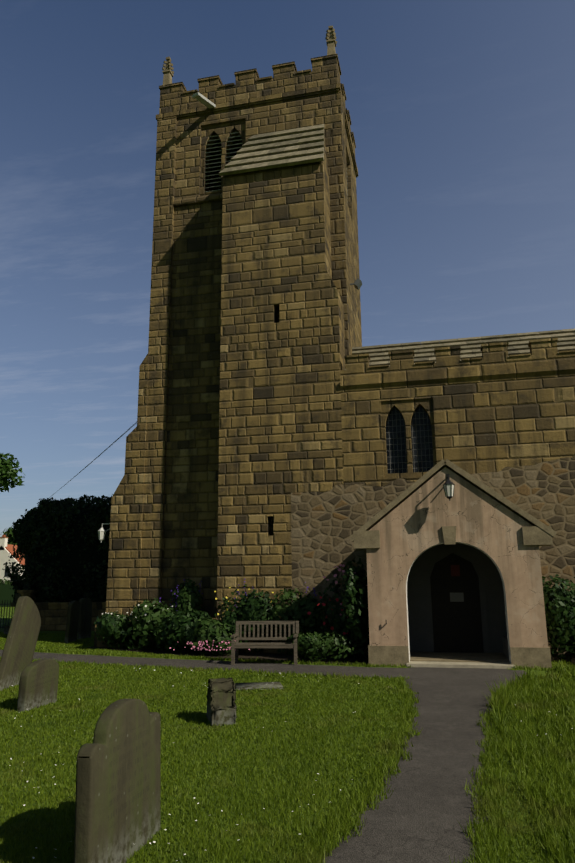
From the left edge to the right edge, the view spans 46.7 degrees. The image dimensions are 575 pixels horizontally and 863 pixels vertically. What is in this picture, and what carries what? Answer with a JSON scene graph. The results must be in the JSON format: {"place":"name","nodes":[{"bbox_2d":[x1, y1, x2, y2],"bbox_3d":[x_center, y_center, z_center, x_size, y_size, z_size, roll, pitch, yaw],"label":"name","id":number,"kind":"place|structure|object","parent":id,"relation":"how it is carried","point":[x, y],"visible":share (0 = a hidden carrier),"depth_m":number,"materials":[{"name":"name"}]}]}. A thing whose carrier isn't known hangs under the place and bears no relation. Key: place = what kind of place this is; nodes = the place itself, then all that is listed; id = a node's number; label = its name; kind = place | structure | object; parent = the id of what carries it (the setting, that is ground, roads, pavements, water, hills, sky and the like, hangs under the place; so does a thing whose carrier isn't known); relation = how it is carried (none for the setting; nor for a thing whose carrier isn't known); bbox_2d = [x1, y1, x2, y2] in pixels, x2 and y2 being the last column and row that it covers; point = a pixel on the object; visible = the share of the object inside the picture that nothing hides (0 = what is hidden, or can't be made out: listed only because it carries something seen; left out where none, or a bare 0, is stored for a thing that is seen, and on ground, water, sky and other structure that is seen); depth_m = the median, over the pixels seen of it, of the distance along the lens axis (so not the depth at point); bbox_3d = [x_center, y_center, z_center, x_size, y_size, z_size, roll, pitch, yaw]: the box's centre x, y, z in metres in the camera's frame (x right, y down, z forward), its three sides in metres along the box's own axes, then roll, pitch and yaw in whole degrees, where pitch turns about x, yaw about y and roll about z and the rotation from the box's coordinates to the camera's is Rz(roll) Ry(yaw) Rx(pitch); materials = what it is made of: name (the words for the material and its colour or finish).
{"place":"outdoors","nodes":[
{"label":"outdoors","id":0,"kind":"place"},
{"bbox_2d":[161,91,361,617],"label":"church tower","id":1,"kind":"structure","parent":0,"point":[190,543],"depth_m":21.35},
{"bbox_2d":[217,163,347,653],"bbox_3d":[-0.110,-1.022,19.525,3.540,14.240,1.198,-3,-13,12],"label":"stair turret","id":2,"kind":"object","parent":1,"relation":"attached to","point":[280,480],"visible":0.88,"depth_m":18.95,"materials":[{"name":"brown stone"}]},
{"bbox_2d":[0,607,574,862],"bbox_3d":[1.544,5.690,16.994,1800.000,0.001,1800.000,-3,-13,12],"label":"lawn","id":3,"kind":"structure","parent":0,"point":[542,672],"depth_m":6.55,"materials":[{"name":"plant"}]},
{"bbox_2d":[0,578,14,606],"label":"hedge","id":4,"kind":"object","parent":3,"relation":"on","point":[6,592],"depth_m":57.54,"materials":[{"name":"green plant"}]},
{"bbox_2d":[3,527,16,544],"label":"tree trunk","id":5,"kind":"object","parent":3,"relation":"on","point":[9,535],"depth_m":99.13,"materials":[{"name":"green plant"}]},
{"bbox_2d":[0,535,24,583],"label":"house","id":6,"kind":"structure","parent":3,"relation":"on","point":[6,549],"depth_m":86.69,"materials":[{"name":"white brick"}]},
{"bbox_2d":[4,594,20,633],"bbox_3d":[-10.353,6.984,25.482,0.600,1.450,0.660,-3,-13,12],"label":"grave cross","id":7,"kind":"object","parent":3,"relation":"on","point":[6,628],"visible":0.33,"depth_m":25.25,"materials":[{"name":"stone"}]},
{"bbox_2d":[0,453,25,492],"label":"tree","id":8,"kind":"object","parent":3,"relation":"on","point":[7,471],"visible":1,"depth_m":69.72,"materials":[{"name":"green plant"}]},
{"bbox_2d":[0,596,40,690],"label":"leaning headstone","id":9,"kind":"object","parent":3,"relation":"on","point":[19,646],"visible":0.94,"depth_m":12.55,"materials":[{"name":"stone"}]},
{"bbox_2d":[17,659,58,711],"bbox_3d":[-3.765,3.895,10.090,0.130,0.830,0.860,0,-9,13],"label":"headstone","id":10,"kind":"object","parent":3,"relation":"on","point":[38,684],"visible":0.85,"depth_m":9.97,"materials":[{"name":"stone"}]},
{"bbox_2d":[2,494,112,601],"bbox_3d":[-7.991,6.067,31.022,8.373,6.096,7.730,-3,-13,12],"label":"foliage","id":11,"kind":"object","parent":3,"relation":"on","point":[62,549],"visible":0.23,"depth_m":28.21,"materials":[{"name":"green plant"}]},
{"bbox_2d":[17,590,105,630],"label":"churchyard wall","id":12,"kind":"structure","parent":3,"relation":"on","point":[53,615],"depth_m":26.86,"materials":[{"name":"stone"}]},
{"bbox_2d":[0,600,13,628],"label":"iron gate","id":13,"kind":"structure","parent":12,"relation":"attached to","point":[4,604],"depth_m":27.28,"materials":[{"name":"black"}]},
{"bbox_2d":[64,600,79,642],"bbox_3d":[-6.932,6.195,21.460,0.120,1.450,0.800,3,-9,3],"label":"dark headstone","id":14,"kind":"object","parent":3,"relation":"on","point":[72,621],"visible":0.96,"depth_m":21.31,"materials":[{"name":"stone"}]},
{"bbox_2d":[77,598,91,638],"bbox_3d":[-6.978,6.500,22.939,0.120,1.510,0.850,-5,-16,7],"label":"dark headstone","id":15,"kind":"object","parent":3,"relation":"on","point":[85,622],"visible":0.9,"depth_m":22.84,"materials":[{"name":"stone"}]},
{"bbox_2d":[74,699,160,862],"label":"headstone","id":16,"kind":"object","parent":3,"relation":"on","point":[118,796],"visible":1,"depth_m":4.41,"materials":[{"name":"stone"}]},
{"bbox_2d":[206,677,236,725],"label":"stone pillar","id":17,"kind":"structure","parent":3,"relation":"on","point":[221,704],"depth_m":8.70,"materials":[{"name":"stone"}]},
{"bbox_2d":[94,54,357,653],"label":"church tower","id":18,"kind":"structure","parent":3,"relation":"on","point":[135,561],"depth_m":21.23,"materials":[{"name":"brown stone"}]},
{"bbox_2d":[0,424,133,534],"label":"overhead power line","id":19,"kind":"object","parent":18,"relation":"attached to","point":[91,462],"visible":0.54,"depth_m":32.58,"materials":[{"name":"black metal"}]},
{"bbox_2d":[98,523,109,541],"bbox_3d":[-5.606,3.096,20.515,0.466,0.627,0.253,-3,-13,12],"label":"lantern","id":20,"kind":"object","parent":18,"relation":"attached to","point":[101,533],"visible":0.9,"depth_m":20.47,"materials":[{"name":"grey glass"}]},
{"bbox_2d":[162,57,173,84],"bbox_3d":[-4.313,-12.934,24.026,0.381,1.360,0.381,-3,-13,12],"label":"pinnacle","id":21,"kind":"object","parent":18,"relation":"on","point":[168,73],"visible":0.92,"depth_m":23.92,"materials":[{"name":"stone"}]},
{"bbox_2d":[192,92,215,107],"bbox_3d":[-2.820,-11.189,22.544,0.283,0.297,0.997,-8,-15,30],"label":"waterspout","id":22,"kind":"object","parent":18,"relation":"attached to","point":[202,99],"visible":0.93,"depth_m":22.47,"materials":[{"name":"grey stone"}]},
{"bbox_2d":[219,124,323,175],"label":"turret roof slabs","id":23,"kind":"structure","parent":18,"relation":"attached to","point":[289,147],"depth_m":21.05,"materials":[{"name":"stone"}]},
{"bbox_2d":[205,132,347,195],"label":"belfry louvres","id":24,"kind":"object","parent":18,"relation":"attached to","point":[214,160],"visible":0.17,"depth_m":23.07,"materials":[{"name":"black wood"}]},
{"bbox_2d":[325,25,336,54],"bbox_3d":[1.497,-13.277,22.743,0.381,1.360,0.381,-3,-13,12],"label":"pinnacle","id":25,"kind":"object","parent":18,"relation":"on","point":[331,41],"visible":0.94,"depth_m":22.63,"materials":[{"name":"stone"}]},
{"bbox_2d":[350,278,361,289],"bbox_3d":[2.181,-4.702,21.291,0.390,0.261,0.320,-3,-13,12],"label":"floodlight","id":26,"kind":"object","parent":18,"relation":"attached to","point":[357,284],"visible":1,"depth_m":21.17,"materials":[{"name":"grey metal"}]},
{"bbox_2d":[235,682,282,690],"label":"stone slab","id":27,"kind":"structure","parent":3,"relation":"on","point":[257,685],"depth_m":11.67,"materials":[{"name":"grey stone"}]},
{"bbox_2d":[0,650,526,678],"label":"church path","id":28,"kind":"structure","parent":3,"relation":"on","point":[325,669],"depth_m":14.80,"materials":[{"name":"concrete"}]},
{"bbox_2d":[231,621,298,664],"bbox_3d":[-0.501,4.857,15.323,1.500,0.932,0.697,-2,-13,5],"label":"garden bench","id":29,"kind":"object","parent":28,"relation":"on","point":[236,645],"visible":0.94,"depth_m":15.58,"materials":[{"name":"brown wood"}]},
{"bbox_2d":[9,664,571,860],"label":"lawn daisies","id":30,"kind":"object","parent":3,"relation":"on","point":[194,797],"visible":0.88,"depth_m":5.47,"materials":[{"name":"white plant"}]},
{"bbox_2d":[319,667,516,862],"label":"path","id":31,"kind":"structure","parent":3,"relation":"on","point":[421,813],"depth_m":6.04,"materials":[{"name":"concrete"}]},
{"bbox_2d":[349,459,556,668],"bbox_3d":[3.861,3.064,15.761,4.529,4.533,2.440,-3,-13,12],"label":"church porch","id":32,"kind":"object","parent":3,"relation":"on","point":[455,581],"visible":0.98,"depth_m":15.08,"materials":[{"name":"stone"}]},
{"bbox_2d":[443,474,454,500],"bbox_3d":[3.615,1.241,14.927,0.264,0.656,0.487,-3,-13,12],"label":"porch lantern","id":33,"kind":"object","parent":32,"relation":"attached to","point":[448,485],"visible":1,"depth_m":14.73,"materials":[{"name":"white glass"}]},
{"bbox_2d":[0,0,574,536],"label":"sky","id":34,"kind":"structure","parent":0,"point":[462,112],"materials":[{"name":"blue"}]},
{"bbox_2d":[88,647,574,664],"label":"flower bed soil","id":35,"kind":"structure","parent":0,"point":[277,657],"depth_m":16.63,"materials":[{"name":"brown soil"}]},
{"bbox_2d":[93,611,141,649],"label":"shrub","id":36,"kind":"object","parent":35,"relation":"on","point":[110,628],"visible":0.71,"depth_m":18.70,"materials":[{"name":"green plant"}]},
{"bbox_2d":[125,597,175,649],"bbox_3d":[-3.731,5.373,18.573,1.643,1.461,1.171,-3,-13,12],"label":"shrub","id":37,"kind":"object","parent":35,"relation":"on","point":[150,621],"visible":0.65,"depth_m":18.36,"materials":[{"name":"green plant"}]},
{"bbox_2d":[153,579,316,611],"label":"flowers","id":38,"kind":"object","parent":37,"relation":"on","point":[234,598],"visible":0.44,"depth_m":18.89,"materials":[{"name":"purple plant"}]},
{"bbox_2d":[154,609,212,653],"bbox_3d":[-2.692,5.347,17.803,1.772,1.165,1.417,-3,-13,12],"label":"shrub","id":39,"kind":"object","parent":35,"relation":"on","point":[178,627],"visible":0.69,"depth_m":17.40,"materials":[{"name":"green plant"}]},
{"bbox_2d":[167,579,205,648],"bbox_3d":[-2.870,5.183,18.913,1.240,1.963,0.755,-3,-13,12],"label":"shrub","id":40,"kind":"object","parent":35,"relation":"on","point":[189,599],"visible":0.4,"depth_m":18.81,"materials":[{"name":"green plant"}]},
{"bbox_2d":[169,640,249,650],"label":"pink flowers","id":41,"kind":"object","parent":35,"relation":"on","point":[206,641],"visible":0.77,"depth_m":16.59,"materials":[{"name":"pink plant"}]},
{"bbox_2d":[189,617,241,655],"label":"shrub","id":42,"kind":"object","parent":35,"relation":"on","point":[208,629],"visible":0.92,"depth_m":16.86,"materials":[{"name":"green plant"}]},
{"bbox_2d":[214,584,278,654],"bbox_3d":[-1.056,4.916,17.401,1.862,1.796,0.844,-3,-13,12],"label":"bush","id":43,"kind":"object","parent":35,"relation":"on","point":[251,607],"visible":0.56,"depth_m":17.18,"materials":[{"name":"green plant"}]},
{"bbox_2d":[267,588,327,655],"bbox_3d":[0.246,4.866,17.022,1.614,1.681,0.935,-3,-13,12],"label":"shrub","id":44,"kind":"object","parent":35,"relation":"on","point":[300,607],"visible":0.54,"depth_m":16.83,"materials":[{"name":"green plant"}]},
{"bbox_2d":[285,631,356,662],"bbox_3d":[0.781,4.969,15.327,1.633,0.712,0.743,-3,-13,12],"label":"shrub","id":45,"kind":"object","parent":35,"relation":"on","point":[309,646],"visible":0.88,"depth_m":15.21,"materials":[{"name":"green plant"}]},
{"bbox_2d":[214,587,325,639],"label":"yellow flowers","id":46,"kind":"object","parent":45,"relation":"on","point":[248,589],"visible":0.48,"depth_m":17.47,"materials":[{"name":"yellow plant"}]},
{"bbox_2d":[318,570,368,659],"bbox_3d":[1.483,4.490,16.380,1.548,2.131,1.817,-3,-13,12],"label":"rose bush","id":47,"kind":"object","parent":35,"relation":"on","point":[339,624],"visible":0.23,"depth_m":16.05,"materials":[{"name":"green plant"}]},
{"bbox_2d":[308,596,347,634],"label":"roses","id":48,"kind":"object","parent":47,"relation":"on","point":[331,627],"visible":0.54,"depth_m":15.78,"materials":[{"name":"red plant"}]},
{"bbox_2d":[323,564,367,617],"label":"flowers","id":49,"kind":"object","parent":47,"relation":"on","point":[339,569],"visible":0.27,"depth_m":15.85,"materials":[{"name":"red plant"}]},
{"bbox_2d":[340,554,369,656],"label":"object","id":50,"kind":"object","parent":35,"relation":"on","point":[355,595],"visible":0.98,"depth_m":15.37,"materials":[{"name":"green plant"}]},
{"bbox_2d":[542,574,574,662],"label":"shrub","id":51,"kind":"object","parent":35,"relation":"on","point":[559,602],"visible":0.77,"depth_m":14.72,"materials":[{"name":"green plant"}]},
{"bbox_2d":[341,373,574,656],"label":"church wall","id":52,"kind":"structure","parent":0,"point":[512,440],"depth_m":17.44,"materials":[{"name":"brown stone"}]},
{"bbox_2d":[386,406,433,473],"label":"arched windows","id":53,"kind":"structure","parent":52,"relation":"in","point":[422,447],"depth_m":18.06,"materials":[{"name":"black glass"}]},
{"bbox_2d":[340,338,574,389],"bbox_3d":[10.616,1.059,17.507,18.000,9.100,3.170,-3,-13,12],"label":"parapet","id":54,"kind":"structure","parent":52,"relation":"on","point":[542,358],"depth_m":17.93,"materials":[{"name":"brown stone"}]},
{"bbox_2d":[352,328,574,365],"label":"aisle roof slabs","id":55,"kind":"structure","parent":54,"relation":"on","point":[470,348],"depth_m":19.95,"materials":[{"name":"stone"}]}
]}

